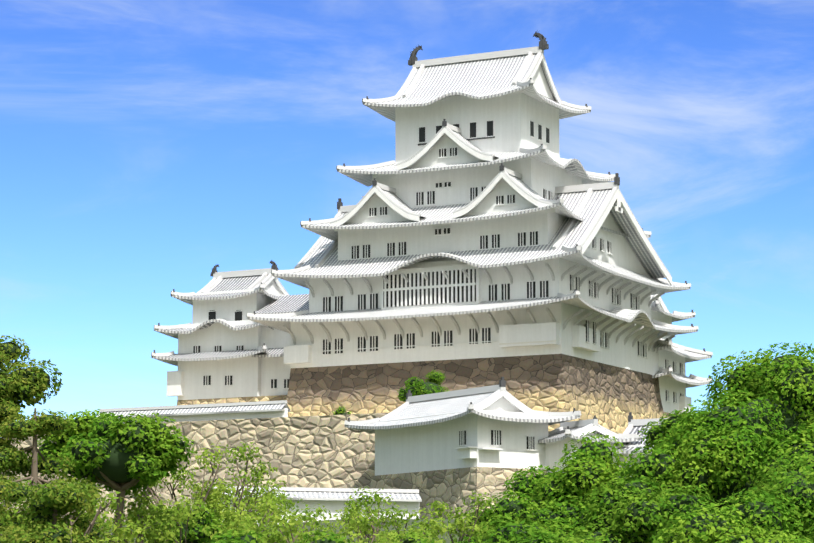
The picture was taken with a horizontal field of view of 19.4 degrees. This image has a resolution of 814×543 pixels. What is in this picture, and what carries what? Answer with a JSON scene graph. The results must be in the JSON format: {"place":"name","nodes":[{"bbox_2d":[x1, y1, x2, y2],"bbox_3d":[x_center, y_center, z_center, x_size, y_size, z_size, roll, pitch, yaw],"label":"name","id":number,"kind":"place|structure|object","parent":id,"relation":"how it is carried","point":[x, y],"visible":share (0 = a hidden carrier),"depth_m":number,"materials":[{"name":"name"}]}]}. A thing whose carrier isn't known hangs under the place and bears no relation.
{"place":"outdoors","nodes":[
{"label":"outdoors","id":0,"kind":"place"},
{"bbox_2d":[0,335,62,425],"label":"tall tree","id":1,"kind":"object","parent":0,"point":[36,396],"depth_m":85.86,"materials":[{"name":"green plant"}]},
{"bbox_2d":[1,491,124,542],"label":"shrub","id":2,"kind":"object","parent":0,"point":[113,503],"depth_m":70.10,"materials":[{"name":"green plant"}]},
{"bbox_2d":[62,489,185,542],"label":"shrub","id":3,"kind":"object","parent":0,"point":[124,533],"depth_m":80.25,"materials":[{"name":"green plant"}]},
{"bbox_2d":[146,503,227,542],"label":"shrub","id":4,"kind":"object","parent":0,"point":[215,520],"depth_m":95.11,"materials":[{"name":"green plant"}]},
{"bbox_2d":[110,493,303,542],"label":"shrub","id":5,"kind":"object","parent":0,"point":[187,514],"depth_m":90.54,"materials":[{"name":"green plant"}]},
{"bbox_2d":[207,529,263,542],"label":"shrub","id":6,"kind":"object","parent":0,"point":[229,535],"depth_m":83.51,"materials":[{"name":"green plant"}]},
{"bbox_2d":[224,503,330,542],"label":"shrub","id":7,"kind":"object","parent":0,"point":[292,522],"depth_m":89.71,"materials":[{"name":"green plant"}]},
{"bbox_2d":[95,519,467,542],"bbox_3d":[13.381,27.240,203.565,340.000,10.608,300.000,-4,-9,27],"label":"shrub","id":8,"kind":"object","parent":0,"point":[447,538],"depth_m":159.68,"materials":[{"name":"green plant"}]},
{"bbox_2d":[0,476,28,542],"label":"conifer tree","id":9,"kind":"object","parent":8,"relation":"on","point":[3,530],"depth_m":60.18,"materials":[{"name":"green plant"}]},
{"bbox_2d":[0,351,29,515],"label":"conifer tree","id":10,"kind":"object","parent":8,"relation":"on","point":[9,408],"depth_m":83.62,"materials":[{"name":"green plant"}]},
{"bbox_2d":[2,479,104,542],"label":"conifer tree","id":11,"kind":"object","parent":8,"relation":"on","point":[39,530],"depth_m":57.38,"materials":[{"name":"green plant"}]},
{"bbox_2d":[0,408,114,542],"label":"conifer tree","id":12,"kind":"object","parent":8,"relation":"on","point":[38,427],"depth_m":71.71,"materials":[{"name":"green plant"}]},
{"bbox_2d":[29,409,112,541],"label":"leafy tree","id":13,"kind":"object","parent":8,"relation":"on","point":[59,446],"depth_m":91.07,"materials":[{"name":"green plant"}]},
{"bbox_2d":[56,412,194,536],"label":"leafy tree","id":14,"kind":"object","parent":8,"relation":"on","point":[162,469],"depth_m":79.26,"materials":[{"name":"green plant"}]},
{"bbox_2d":[129,443,235,532],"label":"shrub","id":15,"kind":"object","parent":8,"relation":"on","point":[210,498],"depth_m":96.11,"materials":[{"name":"green plant"}]},
{"bbox_2d":[0,413,387,521],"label":"stone terrace wall","id":16,"kind":"structure","parent":8,"relation":"on","point":[327,451],"depth_m":196.95,"materials":[{"name":"beige stone"}]},
{"bbox_2d":[97,400,289,423],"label":"roofed wall","id":17,"kind":"structure","parent":16,"relation":"on","point":[230,411],"depth_m":201.24,"materials":[{"name":"paint"}]},
{"bbox_2d":[332,406,352,414],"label":"terrace bush","id":18,"kind":"object","parent":16,"relation":"on","point":[342,409],"depth_m":196.04,"materials":[{"name":"green plant"}]},
{"bbox_2d":[127,486,289,539],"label":"shrub","id":19,"kind":"object","parent":8,"relation":"on","point":[228,525],"depth_m":100.48,"materials":[{"name":"green plant"}]},
{"bbox_2d":[177,395,286,404],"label":"keep stone base","id":20,"kind":"object","parent":8,"relation":"on","point":[233,400],"visible":0.08,"depth_m":228.43,"materials":[{"name":"beige stone"}]},
{"bbox_2d":[151,260,308,399],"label":"keep","id":21,"kind":"structure","parent":20,"relation":"on","point":[227,348],"depth_m":230.03,"materials":[{"name":"paint"}]},
{"bbox_2d":[191,442,289,520],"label":"shrub","id":22,"kind":"object","parent":8,"relation":"on","point":[263,467],"depth_m":107.80,"materials":[{"name":"green plant"}]},
{"bbox_2d":[222,485,302,524],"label":"shrub","id":23,"kind":"object","parent":8,"relation":"on","point":[289,501],"depth_m":118.03,"materials":[{"name":"green plant"}]},
{"bbox_2d":[213,486,421,525],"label":"parapet wall","id":24,"kind":"structure","parent":8,"relation":"on","point":[332,500],"depth_m":168.54,"materials":[{"name":"paint"}]},
{"bbox_2d":[344,487,455,542],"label":"shrub","id":25,"kind":"object","parent":8,"relation":"on","point":[435,526],"depth_m":101.06,"materials":[{"name":"green plant"}]},
{"bbox_2d":[393,531,434,542],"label":"shrub","id":26,"kind":"object","parent":8,"relation":"on","point":[422,539],"depth_m":87.44,"materials":[{"name":"green plant"}]},
{"bbox_2d":[406,490,495,542],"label":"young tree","id":27,"kind":"object","parent":8,"relation":"on","point":[456,522],"depth_m":117.38,"materials":[{"name":"green plant"}]},
{"bbox_2d":[370,467,546,518],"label":"stone wall","id":28,"kind":"structure","parent":8,"relation":"on","point":[451,487],"depth_m":179.71,"materials":[{"name":"beige stone"}]},
{"bbox_2d":[344,377,580,475],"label":"corner turret","id":29,"kind":"object","parent":28,"relation":"on","point":[498,426],"visible":1,"depth_m":181.61,"materials":[{"name":"paint"}]},
{"bbox_2d":[286,354,664,433],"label":"keep stone base","id":30,"kind":"object","parent":8,"relation":"on","point":[610,397],"visible":0.27,"depth_m":213.39,"materials":[{"name":"beige stone"}]},
{"bbox_2d":[246,31,698,374],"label":"keep","id":31,"kind":"structure","parent":30,"relation":"on","point":[481,218],"depth_m":216.59,"materials":[{"name":"paint"}]},
{"bbox_2d":[449,490,584,542],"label":"tree","id":32,"kind":"object","parent":8,"relation":"on","point":[548,523],"depth_m":119.80,"materials":[{"name":"green plant"}]},
{"bbox_2d":[474,512,608,542],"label":"tree","id":33,"kind":"object","parent":8,"relation":"on","point":[543,536],"depth_m":102.65,"materials":[{"name":"green plant"}]},
{"bbox_2d":[502,431,631,535],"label":"tree","id":34,"kind":"object","parent":8,"relation":"on","point":[570,468],"depth_m":123.00,"materials":[{"name":"green plant"}]},
{"bbox_2d":[570,474,719,542],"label":"tree","id":35,"kind":"object","parent":8,"relation":"on","point":[658,500],"depth_m":109.87,"materials":[{"name":"green plant"}]},
{"bbox_2d":[639,409,705,453],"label":"tree","id":36,"kind":"object","parent":8,"relation":"on","point":[663,427],"depth_m":133.49,"materials":[{"name":"green plant"}]},
{"bbox_2d":[617,408,808,517],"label":"tree","id":37,"kind":"object","parent":8,"relation":"on","point":[687,459],"depth_m":115.06,"materials":[{"name":"green plant"}]},
{"bbox_2d":[650,487,811,542],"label":"tree","id":38,"kind":"object","parent":8,"relation":"on","point":[679,529],"depth_m":102.65,"materials":[{"name":"green plant"}]},
{"bbox_2d":[674,342,813,471],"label":"tree","id":39,"kind":"object","parent":8,"relation":"on","point":[761,385],"depth_m":118.27,"materials":[{"name":"green plant"}]},
{"bbox_2d":[717,453,813,542],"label":"tree","id":40,"kind":"object","parent":8,"relation":"on","point":[785,479],"depth_m":106.48,"materials":[{"name":"green plant"}]},
{"bbox_2d":[214,504,374,542],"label":"shrub","id":41,"kind":"object","parent":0,"point":[325,522],"depth_m":104.62,"materials":[{"name":"green plant"}]},
{"bbox_2d":[292,530,349,542],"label":"shrub","id":42,"kind":"object","parent":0,"point":[330,538],"depth_m":83.95,"materials":[{"name":"green plant"}]},
{"bbox_2d":[267,502,401,542],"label":"shrub","id":43,"kind":"object","parent":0,"point":[365,519],"depth_m":98.63,"materials":[{"name":"green plant"}]},
{"bbox_2d":[335,500,400,542],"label":"shrub","id":44,"kind":"object","parent":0,"point":[347,508],"depth_m":121.95,"materials":[{"name":"green plant"}]},
{"bbox_2d":[397,387,406,401],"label":"terrace bush","id":45,"kind":"object","parent":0,"point":[400,398],"depth_m":196.14,"materials":[{"name":"green plant"}]},
{"bbox_2d":[0,0,813,420],"label":"sky","id":46,"kind":"structure","parent":0,"point":[147,147],"materials":[{"name":"blue"}]},
{"bbox_2d":[404,370,449,395],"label":"terrace bush","id":47,"kind":"object","parent":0,"point":[442,377],"depth_m":195.21,"materials":[{"name":"green plant"}]},
{"bbox_2d":[538,415,641,474],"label":"turret annex","id":48,"kind":"object","parent":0,"point":[555,440],"visible":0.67,"depth_m":180.44,"materials":[{"name":"white paint"}]},
{"bbox_2d":[611,412,666,467],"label":"outbuilding","id":49,"kind":"structure","parent":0,"point":[634,426],"depth_m":183.02,"materials":[{"name":"paint"}]},
{"label":"ground","id":50,"kind":"structure","parent":0,"visible":0},
{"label":"right tree trunk and branches","id":51,"kind":"object","parent":50,"relation":"on","visible":0},
{"bbox_2d":[458,536,486,542],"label":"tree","id":52,"kind":"object","parent":51,"relation":"on","point":[465,541],"visible":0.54,"depth_m":110.25,"materials":[{"name":"green plant"}]},
{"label":"young tree trunk and branches","id":53,"kind":"object","parent":50,"relation":"on","visible":0},
{"bbox_2d":[363,524,457,542],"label":"bush","id":54,"kind":"object","parent":53,"relation":"on","point":[395,534],"visible":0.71,"depth_m":91.29,"materials":[{"name":"green plant"}]},
{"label":"stone tower base","id":55,"kind":"object","parent":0,"visible":0},
{"bbox_2d":[650,294,712,413],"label":"castle turret","id":56,"kind":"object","parent":55,"relation":"on","point":[675,381],"depth_m":230.38,"materials":[{"name":"paint"}]}
]}

